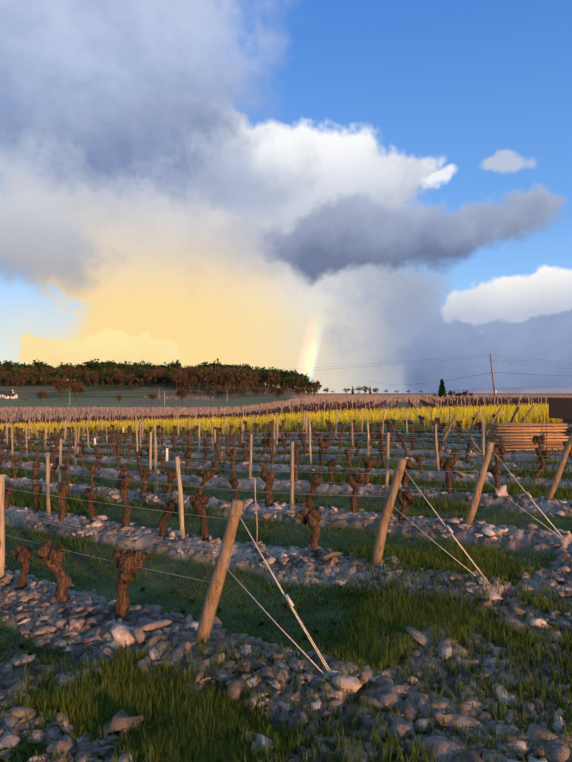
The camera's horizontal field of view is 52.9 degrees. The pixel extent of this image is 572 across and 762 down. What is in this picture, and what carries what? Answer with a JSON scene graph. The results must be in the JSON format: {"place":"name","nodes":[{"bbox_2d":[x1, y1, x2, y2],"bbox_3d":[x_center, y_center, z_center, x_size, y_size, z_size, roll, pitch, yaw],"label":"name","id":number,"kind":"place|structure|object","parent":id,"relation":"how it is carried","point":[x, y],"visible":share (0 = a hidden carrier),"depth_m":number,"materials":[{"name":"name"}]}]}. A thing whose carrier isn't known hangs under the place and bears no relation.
{"place":"outdoors","nodes":[
{"label":"outdoors","id":0,"kind":"place"},
{"bbox_2d":[0,427,571,761],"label":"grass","id":1,"kind":"structure","parent":0,"point":[130,692],"depth_m":4.09,"materials":[{"name":"green plant"}]},
{"bbox_2d":[0,380,571,761],"bbox_3d":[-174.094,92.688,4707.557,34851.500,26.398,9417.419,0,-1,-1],"label":"ground","id":2,"kind":"structure","parent":0,"point":[98,395],"depth_m":7.71,"materials":[{"name":"soil"}]},
{"bbox_2d":[0,474,4,576],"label":"post","id":3,"kind":"object","parent":2,"relation":"on","point":[2,526],"visible":0.73,"depth_m":5.74,"materials":[{"name":"brown wood"}]},
{"bbox_2d":[4,482,14,509],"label":"vine","id":4,"kind":"object","parent":2,"relation":"on","point":[9,491],"visible":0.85,"depth_m":9.93,"materials":[{"name":"brown plant"}]},
{"bbox_2d":[4,393,17,398],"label":"house","id":5,"kind":"structure","parent":2,"relation":"on","point":[10,395],"depth_m":421.36,"materials":[{"name":"white"}]},
{"bbox_2d":[11,454,18,479],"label":"vine","id":6,"kind":"object","parent":2,"relation":"on","point":[14,459],"visible":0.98,"depth_m":13.92,"materials":[{"name":"brown plant"}]},
{"bbox_2d":[11,544,32,590],"bbox_3d":[-2.554,1.818,5.543,0.270,0.493,0.145,-2,-10,26],"label":"vine","id":7,"kind":"object","parent":2,"relation":"on","point":[22,554],"visible":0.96,"depth_m":5.51,"materials":[{"name":"brown plant"}]},
{"bbox_2d":[19,434,26,462],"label":"vine","id":8,"kind":"object","parent":2,"relation":"on","point":[22,452],"visible":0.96,"depth_m":17.94,"materials":[{"name":"brown plant"}]},
{"bbox_2d":[31,461,40,480],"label":"vine","id":9,"kind":"object","parent":2,"relation":"on","point":[35,465],"visible":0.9,"depth_m":13.50,"materials":[{"name":"brown plant"}]},
{"bbox_2d":[31,482,41,512],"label":"vine","id":10,"kind":"object","parent":2,"relation":"on","point":[37,488],"visible":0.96,"depth_m":9.41,"materials":[{"name":"brown plant"}]},
{"bbox_2d":[46,453,50,514],"bbox_3d":[-3.799,1.720,9.198,0.153,1.145,0.070,-1,-2,39],"label":"post","id":11,"kind":"object","parent":2,"relation":"on","point":[48,505],"visible":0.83,"depth_m":9.19,"materials":[{"name":"brown wood"}]},
{"bbox_2d":[36,538,71,603],"bbox_3d":[-2.074,1.732,5.118,0.372,0.632,0.182,0,-1,21],"label":"vine","id":12,"kind":"object","parent":2,"relation":"on","point":[49,556],"visible":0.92,"depth_m":5.08,"materials":[{"name":"brown plant"}]},
{"bbox_2d":[50,456,58,482],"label":"vine","id":13,"kind":"object","parent":2,"relation":"on","point":[55,463],"visible":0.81,"depth_m":13.08,"materials":[{"name":"brown plant"}]},
{"bbox_2d":[50,420,59,454],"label":"vine","id":14,"kind":"object","parent":2,"relation":"on","point":[55,439],"visible":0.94,"depth_m":20.46,"materials":[{"name":"brown plant"}]},
{"bbox_2d":[59,439,61,482],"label":"post","id":15,"kind":"object","parent":2,"relation":"on","point":[60,460],"visible":0.73,"depth_m":12.82,"materials":[{"name":"brown wood"}]},
{"bbox_2d":[56,447,72,519],"bbox_3d":[-3.433,1.649,8.947,0.379,1.223,0.170,-1,-1,24],"label":"vine","id":16,"kind":"object","parent":2,"relation":"on","point":[63,489],"visible":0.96,"depth_m":8.91,"materials":[{"name":"brown plant"}]},
{"bbox_2d":[59,450,70,483],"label":"vine","id":17,"kind":"object","parent":2,"relation":"on","point":[65,468],"visible":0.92,"depth_m":12.52,"materials":[{"name":"brown plant"}]},
{"bbox_2d":[74,428,76,464],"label":"post","id":18,"kind":"object","parent":2,"relation":"on","point":[75,449],"visible":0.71,"depth_m":16.23,"materials":[{"name":"brown wood"}]},
{"bbox_2d":[75,441,83,468],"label":"vine","id":19,"kind":"object","parent":2,"relation":"on","point":[80,455],"visible":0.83,"depth_m":15.95,"materials":[{"name":"brown plant"}]},
{"bbox_2d":[83,486,97,522],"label":"vine","id":20,"kind":"object","parent":2,"relation":"on","point":[89,494],"visible":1,"depth_m":8.40,"materials":[{"name":"brown plant"}]},
{"bbox_2d":[87,463,95,487],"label":"vine","id":21,"kind":"object","parent":2,"relation":"on","point":[91,468],"visible":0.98,"depth_m":12.08,"materials":[{"name":"brown plant"}]},
{"bbox_2d":[94,452,103,470],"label":"vine","id":22,"kind":"object","parent":2,"relation":"on","point":[99,457],"visible":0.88,"depth_m":15.57,"materials":[{"name":"brown plant"}]},
{"bbox_2d":[109,414,115,457],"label":"vine","id":23,"kind":"object","parent":2,"relation":"on","point":[112,439],"visible":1,"depth_m":18.64,"materials":[{"name":"brown plant"}]},
{"bbox_2d":[115,413,120,470],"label":"vine","id":24,"kind":"object","parent":2,"relation":"on","point":[117,446],"visible":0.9,"depth_m":15.03,"materials":[{"name":"brown plant"}]},
{"bbox_2d":[116,462,128,489],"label":"vine","id":25,"kind":"object","parent":2,"relation":"on","point":[125,467],"visible":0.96,"depth_m":11.65,"materials":[{"name":"brown plant"}]},
{"bbox_2d":[117,470,131,527],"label":"vine","id":26,"kind":"object","parent":2,"relation":"on","point":[122,485],"visible":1,"depth_m":8.16,"materials":[{"name":"brown plant"}]},
{"bbox_2d":[112,544,145,620],"bbox_3d":[-1.262,1.688,4.616,0.263,0.760,0.216,0,-1,-17],"label":"vine","id":27,"kind":"object","parent":2,"relation":"on","point":[126,562],"visible":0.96,"depth_m":4.58,"materials":[{"name":"brown plant"}]},
{"bbox_2d":[135,450,142,473],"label":"vine","id":28,"kind":"object","parent":2,"relation":"on","point":[138,455],"visible":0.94,"depth_m":14.62,"materials":[{"name":"brown plant"}]},
{"bbox_2d":[139,468,150,493],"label":"vine","id":29,"kind":"object","parent":2,"relation":"on","point":[144,474],"visible":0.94,"depth_m":11.12,"materials":[{"name":"brown plant"}]},
{"bbox_2d":[149,432,151,469],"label":"post","id":30,"kind":"object","parent":2,"relation":"on","point":[150,453],"visible":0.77,"depth_m":14.30,"materials":[{"name":"brown wood"}]},
{"bbox_2d":[154,437,156,493],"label":"post","id":31,"kind":"object","parent":2,"relation":"on","point":[155,464],"visible":0.83,"depth_m":10.96,"materials":[{"name":"brown wood"}]},
{"bbox_2d":[157,443,166,474],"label":"vine","id":32,"kind":"object","parent":2,"relation":"on","point":[161,460],"visible":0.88,"depth_m":14.04,"materials":[{"name":"brown plant"}]},
{"bbox_2d":[157,499,177,536],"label":"vine","id":33,"kind":"object","parent":2,"relation":"on","point":[171,507],"visible":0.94,"depth_m":7.52,"materials":[{"name":"brown plant"}]},
{"bbox_2d":[165,467,176,492],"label":"vine","id":34,"kind":"object","parent":2,"relation":"on","point":[171,474],"visible":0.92,"depth_m":10.66,"materials":[{"name":"brown plant"}]},
{"bbox_2d":[175,456,185,540],"bbox_3d":[-1.334,1.593,7.343,0.177,1.261,0.069,1,-2,-37],"label":"post","id":35,"kind":"object","parent":2,"relation":"on","point":[180,502],"visible":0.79,"depth_m":7.31,"materials":[{"name":"brown wood"}]},
{"bbox_2d":[183,451,190,474],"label":"vine","id":36,"kind":"object","parent":2,"relation":"on","point":[187,456],"visible":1,"depth_m":13.54,"materials":[{"name":"brown plant"}]},
{"bbox_2d":[189,491,209,540],"bbox_3d":[-1.071,1.740,7.157,0.261,0.736,0.211,0,-1,-12],"label":"vine","id":37,"kind":"object","parent":2,"relation":"on","point":[198,502],"visible":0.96,"depth_m":7.12,"materials":[{"name":"brown plant"}]},
{"bbox_2d":[197,469,210,494],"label":"vine","id":38,"kind":"object","parent":2,"relation":"on","point":[205,475],"visible":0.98,"depth_m":10.15,"materials":[{"name":"brown plant"}]},
{"bbox_2d":[211,438,218,477],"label":"vine","id":39,"kind":"object","parent":2,"relation":"on","point":[215,463],"visible":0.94,"depth_m":12.97,"materials":[{"name":"brown plant"}]},
{"bbox_2d":[214,442,223,463],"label":"vine","id":40,"kind":"object","parent":2,"relation":"on","point":[216,444],"visible":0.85,"depth_m":15.82,"materials":[{"name":"brown plant"}]},
{"bbox_2d":[195,499,243,645],"bbox_3d":[-0.496,1.443,4.035,0.489,1.264,0.111,-1,-1,36],"label":"end post","id":41,"kind":"object","parent":2,"relation":"on","point":[213,594],"visible":0.94,"depth_m":3.98,"materials":[{"name":"brown wood"}]},
{"bbox_2d":[22,378,422,399],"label":"hedge bushes","id":42,"kind":"object","parent":2,"relation":"on","point":[228,390],"visible":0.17,"depth_m":546.76,"materials":[{"name":"green plant"}]},
{"bbox_2d":[225,423,231,453],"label":"vine","id":43,"kind":"object","parent":2,"relation":"on","point":[227,439],"visible":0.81,"depth_m":18.76,"materials":[{"name":"brown plant"}]},
{"bbox_2d":[226,447,237,477],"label":"vine","id":44,"kind":"object","parent":2,"relation":"on","point":[231,453],"visible":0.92,"depth_m":12.67,"materials":[{"name":"brown plant"}]},
{"bbox_2d":[227,444,238,502],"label":"vine","id":45,"kind":"object","parent":2,"relation":"on","point":[233,482],"visible":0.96,"depth_m":9.67,"materials":[{"name":"brown plant"}]},
{"bbox_2d":[0,358,472,404],"bbox_3d":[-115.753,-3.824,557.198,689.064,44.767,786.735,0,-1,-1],"label":"tree trunks","id":46,"kind":"object","parent":2,"relation":"on","point":[103,382],"visible":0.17,"depth_m":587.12,"materials":[{"name":"brown plant"}]},
{"bbox_2d":[238,440,248,464],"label":"vine","id":47,"kind":"object","parent":2,"relation":"on","point":[243,446],"visible":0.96,"depth_m":15.38,"materials":[{"name":"brown plant"}]},
{"bbox_2d":[249,434,252,480],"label":"post","id":48,"kind":"object","parent":2,"relation":"on","point":[250,460],"visible":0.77,"depth_m":12.39,"materials":[{"name":"brown wood"}]},
{"bbox_2d":[254,478,257,544],"bbox_3d":[-0.348,1.625,6.697,0.039,0.999,0.015,0,-1,-1],"label":"stake","id":49,"kind":"object","parent":2,"relation":"on","point":[256,514],"visible":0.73,"depth_m":6.69,"materials":[{"name":"grey wood"}]},
{"bbox_2d":[259,459,269,472],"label":"vine","id":50,"kind":"object","parent":2,"relation":"on","point":[263,465],"visible":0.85,"depth_m":12.09,"materials":[{"name":"brown plant"}]},
{"bbox_2d":[259,438,275,507],"bbox_3d":[-0.306,1.533,9.346,0.330,1.222,0.215,-1,-2,38],"label":"vine","id":51,"kind":"object","parent":2,"relation":"on","point":[267,476],"visible":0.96,"depth_m":9.27,"materials":[{"name":"brown plant"}]},
{"bbox_2d":[266,407,273,463],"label":"vine","id":52,"kind":"object","parent":2,"relation":"on","point":[269,441],"visible":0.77,"depth_m":14.81,"materials":[{"name":"brown plant"}]},
{"bbox_2d":[0,585,547,761],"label":"weed rosettes","id":53,"kind":"object","parent":2,"relation":"on","point":[255,635],"visible":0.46,"depth_m":4.44,"materials":[{"name":"green plant"}]},
{"bbox_2d":[273,420,274,454],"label":"post","id":54,"kind":"object","parent":2,"relation":"on","point":[274,436],"visible":0.71,"depth_m":17.55,"materials":[{"name":"brown wood"}]},
{"bbox_2d":[0,402,562,436],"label":"grass band","id":55,"kind":"object","parent":2,"relation":"on","point":[461,412],"depth_m":33.00,"materials":[{"name":"yellow plant"}]},
{"bbox_2d":[277,435,286,454],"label":"vine","id":56,"kind":"object","parent":2,"relation":"on","point":[283,444],"visible":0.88,"depth_m":17.34,"materials":[{"name":"brown plant"}]},
{"bbox_2d":[0,408,570,581],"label":"trellis wires","id":57,"kind":"object","parent":2,"relation":"on","point":[265,459],"visible":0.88,"depth_m":10.72,"materials":[{"name":"silver metal"}]},
{"bbox_2d":[0,394,571,426],"bbox_3d":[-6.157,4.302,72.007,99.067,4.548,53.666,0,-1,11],"label":"distant vineyard","id":58,"kind":"object","parent":2,"relation":"on","point":[310,408],"visible":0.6,"depth_m":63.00,"materials":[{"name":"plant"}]},
{"bbox_2d":[0,433,571,761],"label":"stones","id":59,"kind":"object","parent":2,"relation":"on","point":[117,631],"visible":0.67,"depth_m":3.74,"materials":[{"name":"grey stone"}]},
{"bbox_2d":[290,442,293,504],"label":"post","id":60,"kind":"object","parent":2,"relation":"on","point":[292,473],"visible":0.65,"depth_m":9.00,"materials":[{"name":"brown wood"}]},
{"bbox_2d":[288,459,297,481],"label":"vine","id":61,"kind":"object","parent":2,"relation":"on","point":[295,475],"visible":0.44,"depth_m":11.68,"materials":[{"name":"brown plant"}]},
{"bbox_2d":[294,444,301,466],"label":"vine","id":62,"kind":"object","parent":2,"relation":"on","point":[297,456],"visible":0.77,"depth_m":14.43,"materials":[{"name":"brown plant"}]},
{"bbox_2d":[295,410,306,454],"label":"vine","id":63,"kind":"object","parent":2,"relation":"on","point":[302,437],"visible":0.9,"depth_m":16.77,"materials":[{"name":"brown plant"}]},
{"bbox_2d":[295,505,321,556],"bbox_3d":[0.264,1.655,6.180,0.322,0.655,0.173,-5,-5,28],"label":"vine","id":64,"kind":"object","parent":2,"relation":"on","point":[311,518],"visible":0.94,"depth_m":6.15,"materials":[{"name":"brown plant"}]},
{"bbox_2d":[308,422,311,465],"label":"post","id":65,"kind":"object","parent":2,"relation":"on","point":[310,446],"visible":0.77,"depth_m":14.14,"materials":[{"name":"brown wood"}]},
{"bbox_2d":[305,473,323,508],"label":"vine","id":66,"kind":"object","parent":2,"relation":"on","point":[315,479],"visible":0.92,"depth_m":8.78,"materials":[{"name":"brown plant"}]},
{"bbox_2d":[313,420,329,466],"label":"vine","id":67,"kind":"object","parent":2,"relation":"on","point":[322,445],"visible":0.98,"depth_m":13.89,"materials":[{"name":"brown plant"}]},
{"bbox_2d":[327,459,336,484],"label":"vine","id":68,"kind":"object","parent":2,"relation":"on","point":[331,463],"visible":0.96,"depth_m":11.18,"materials":[{"name":"brown plant"}]},
{"bbox_2d":[344,447,352,467],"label":"vine","id":69,"kind":"object","parent":2,"relation":"on","point":[347,453],"visible":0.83,"depth_m":13.50,"materials":[{"name":"brown plant"}]},
{"bbox_2d":[345,469,364,512],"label":"vine","id":70,"kind":"object","parent":2,"relation":"on","point":[354,480],"visible":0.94,"depth_m":8.38,"materials":[{"name":"brown plant"}]},
{"bbox_2d":[354,441,361,456],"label":"vine","id":71,"kind":"object","parent":2,"relation":"on","point":[358,445],"visible":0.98,"depth_m":15.78,"materials":[{"name":"brown plant"}]},
{"bbox_2d":[367,422,369,455],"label":"post","id":72,"kind":"object","parent":2,"relation":"on","point":[368,436],"visible":0.75,"depth_m":15.67,"materials":[{"name":"brown wood"}]},
{"bbox_2d":[362,456,376,485],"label":"vine","id":73,"kind":"object","parent":2,"relation":"on","point":[369,463],"visible":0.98,"depth_m":10.65,"materials":[{"name":"brown plant"}]},
{"bbox_2d":[376,432,383,455],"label":"vine","id":74,"kind":"object","parent":2,"relation":"on","point":[379,436],"visible":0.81,"depth_m":15.40,"materials":[{"name":"brown plant"}]},
{"bbox_2d":[377,445,385,468],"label":"vine","id":75,"kind":"object","parent":2,"relation":"on","point":[380,448],"visible":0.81,"depth_m":12.92,"materials":[{"name":"brown plant"}]},
{"bbox_2d":[385,432,389,486],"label":"post","id":76,"kind":"object","parent":2,"relation":"on","point":[387,459],"visible":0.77,"depth_m":10.49,"materials":[{"name":"brown wood"}]},
{"bbox_2d":[371,457,406,567],"bbox_3d":[0.997,1.387,5.675,0.420,1.280,0.107,-1,-1,36],"label":"end post","id":77,"kind":"object","parent":2,"relation":"on","point":[381,532],"visible":0.96,"depth_m":5.65,"materials":[{"name":"brown wood"}]},
{"bbox_2d":[388,409,399,441],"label":"vine","id":78,"kind":"object","parent":2,"relation":"on","point":[390,425],"visible":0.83,"depth_m":20.09,"materials":[{"name":"brown plant"}]},
{"bbox_2d":[226,409,570,680],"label":"guy wires","id":79,"kind":"object","parent":2,"relation":"on","point":[289,601],"visible":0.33,"depth_m":3.87,"materials":[{"name":"beige"}]},
{"bbox_2d":[397,433,409,457],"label":"vine","id":80,"kind":"object","parent":2,"relation":"on","point":[402,438],"visible":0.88,"depth_m":15.06,"materials":[{"name":"brown plant"}]},
{"bbox_2d":[396,488,413,520],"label":"vine","id":81,"kind":"object","parent":2,"relation":"on","point":[402,497],"visible":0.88,"depth_m":7.88,"materials":[{"name":"brown plant"}]},
{"bbox_2d":[397,455,413,489],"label":"vine","id":82,"kind":"object","parent":2,"relation":"on","point":[409,465],"visible":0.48,"depth_m":10.20,"materials":[{"name":"brown plant"}]},
{"bbox_2d":[413,453,423,472],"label":"vine","id":83,"kind":"object","parent":2,"relation":"on","point":[418,458],"visible":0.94,"depth_m":12.41,"materials":[{"name":"brown plant"}]},
{"bbox_2d":[434,424,439,472],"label":"post","id":84,"kind":"object","parent":2,"relation":"on","point":[436,448],"visible":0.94,"depth_m":12.19,"materials":[{"name":"brown wood"}]},
{"bbox_2d":[438,439,445,460],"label":"vine","id":85,"kind":"object","parent":2,"relation":"on","point":[441,445],"visible":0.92,"depth_m":14.47,"materials":[{"name":"brown plant"}]},
{"bbox_2d":[439,456,454,493],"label":"vine","id":86,"kind":"object","parent":2,"relation":"on","point":[447,464],"visible":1,"depth_m":9.79,"materials":[{"name":"brown plant"}]},
{"bbox_2d":[438,413,457,447],"bbox_3d":[4.607,1.585,16.676,0.757,1.308,0.112,-1,-1,36],"label":"end post","id":87,"kind":"object","parent":2,"relation":"on","point":[449,427],"visible":0.69,"depth_m":16.57,"materials":[{"name":"brown wood"}]},
{"bbox_2d":[450,425,465,473],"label":"vine","id":88,"kind":"object","parent":2,"relation":"on","point":[456,456],"visible":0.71,"depth_m":12.04,"materials":[{"name":"brown plant"}]},
{"bbox_2d":[465,441,473,462],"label":"vine","id":89,"kind":"object","parent":2,"relation":"on","point":[470,445],"visible":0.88,"depth_m":14.01,"materials":[{"name":"brown plant"}]},
{"bbox_2d":[461,410,480,444],"bbox_3d":[5.898,1.576,18.453,0.722,1.323,0.105,-1,-1,36],"label":"end post","id":90,"kind":"object","parent":2,"relation":"on","point":[471,427],"visible":0.88,"depth_m":18.39,"materials":[{"name":"brown wood"}]},
{"bbox_2d":[464,441,493,524],"bbox_3d":[2.425,1.401,7.346,0.463,1.273,0.110,-1,-1,36],"label":"end post","id":91,"kind":"object","parent":2,"relation":"on","point":[473,506],"visible":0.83,"depth_m":7.29,"materials":[{"name":"brown wood"}]},
{"bbox_2d":[482,418,484,461],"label":"post","id":92,"kind":"object","parent":2,"relation":"on","point":[483,442],"visible":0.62,"depth_m":13.81,"materials":[{"name":"brown wood"}]},
{"bbox_2d":[489,354,496,396],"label":"utility pole","id":93,"kind":"object","parent":2,"relation":"on","point":[494,391],"visible":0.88,"depth_m":101.26,"materials":[{"name":"brown wood"}]},
{"bbox_2d":[0,354,571,384],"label":"power lines","id":94,"kind":"object","parent":93,"relation":"attached to","point":[338,368],"visible":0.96,"depth_m":98.61,"materials":[{"name":"grey"}]},
{"bbox_2d":[485,407,501,436],"bbox_3d":[7.207,1.567,20.217,0.750,1.309,0.113,-1,-1,36],"label":"end post","id":95,"kind":"object","parent":2,"relation":"on","point":[494,417],"visible":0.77,"depth_m":20.13,"materials":[{"name":"brown wood"}]},
{"bbox_2d":[487,427,500,494],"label":"vine","id":96,"kind":"object","parent":2,"relation":"on","point":[495,471],"visible":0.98,"depth_m":9.25,"materials":[{"name":"brown plant"}]},
{"bbox_2d":[492,446,505,467],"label":"vine","id":97,"kind":"object","parent":2,"relation":"on","point":[498,452],"visible":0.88,"depth_m":11.47,"materials":[{"name":"brown plant"}]},
{"bbox_2d":[485,423,568,451],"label":"stacked wooden posts","id":98,"kind":"object","parent":2,"relation":"on","point":[514,431],"visible":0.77,"depth_m":16.92,"materials":[{"name":"brown wood"}]},
{"bbox_2d":[532,414,550,463],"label":"vine","id":99,"kind":"object","parent":2,"relation":"on","point":[540,439],"visible":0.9,"depth_m":13.10,"materials":[{"name":"brown plant"}]},
{"bbox_2d":[533,415,551,479],"bbox_3d":[4.879,1.324,10.988,0.386,1.358,0.168,-1,-2,41],"label":"vine","id":100,"kind":"object","parent":2,"relation":"on","point":[543,455],"visible":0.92,"depth_m":10.94,"materials":[{"name":"brown plant"}]},
{"bbox_2d":[544,433,571,500],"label":"end post","id":101,"kind":"object","parent":2,"relation":"on","point":[556,477],"visible":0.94,"depth_m":8.76,"materials":[{"name":"brown wood"}]},
{"bbox_2d":[549,397,571,426],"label":"farm trailer","id":102,"kind":"object","parent":2,"relation":"on","point":[560,408],"visible":0.69,"depth_m":18.75,"materials":[{"name":"brown"}]},
{"bbox_2d":[559,427,571,438],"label":"stacked wooden posts","id":103,"kind":"object","parent":2,"relation":"on","point":[569,429],"visible":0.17,"depth_m":17.93,"materials":[{"name":"brown wood"}]},
{"bbox_2d":[0,0,571,392],"label":"sky","id":104,"kind":"structure","parent":0,"point":[285,185],"materials":[{"name":"blue"}]},
{"bbox_2d":[433,387,571,393],"bbox_3d":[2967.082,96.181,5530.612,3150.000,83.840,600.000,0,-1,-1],"label":"distant hill","id":105,"kind":"structure","parent":0,"point":[544,390],"depth_m":5223.55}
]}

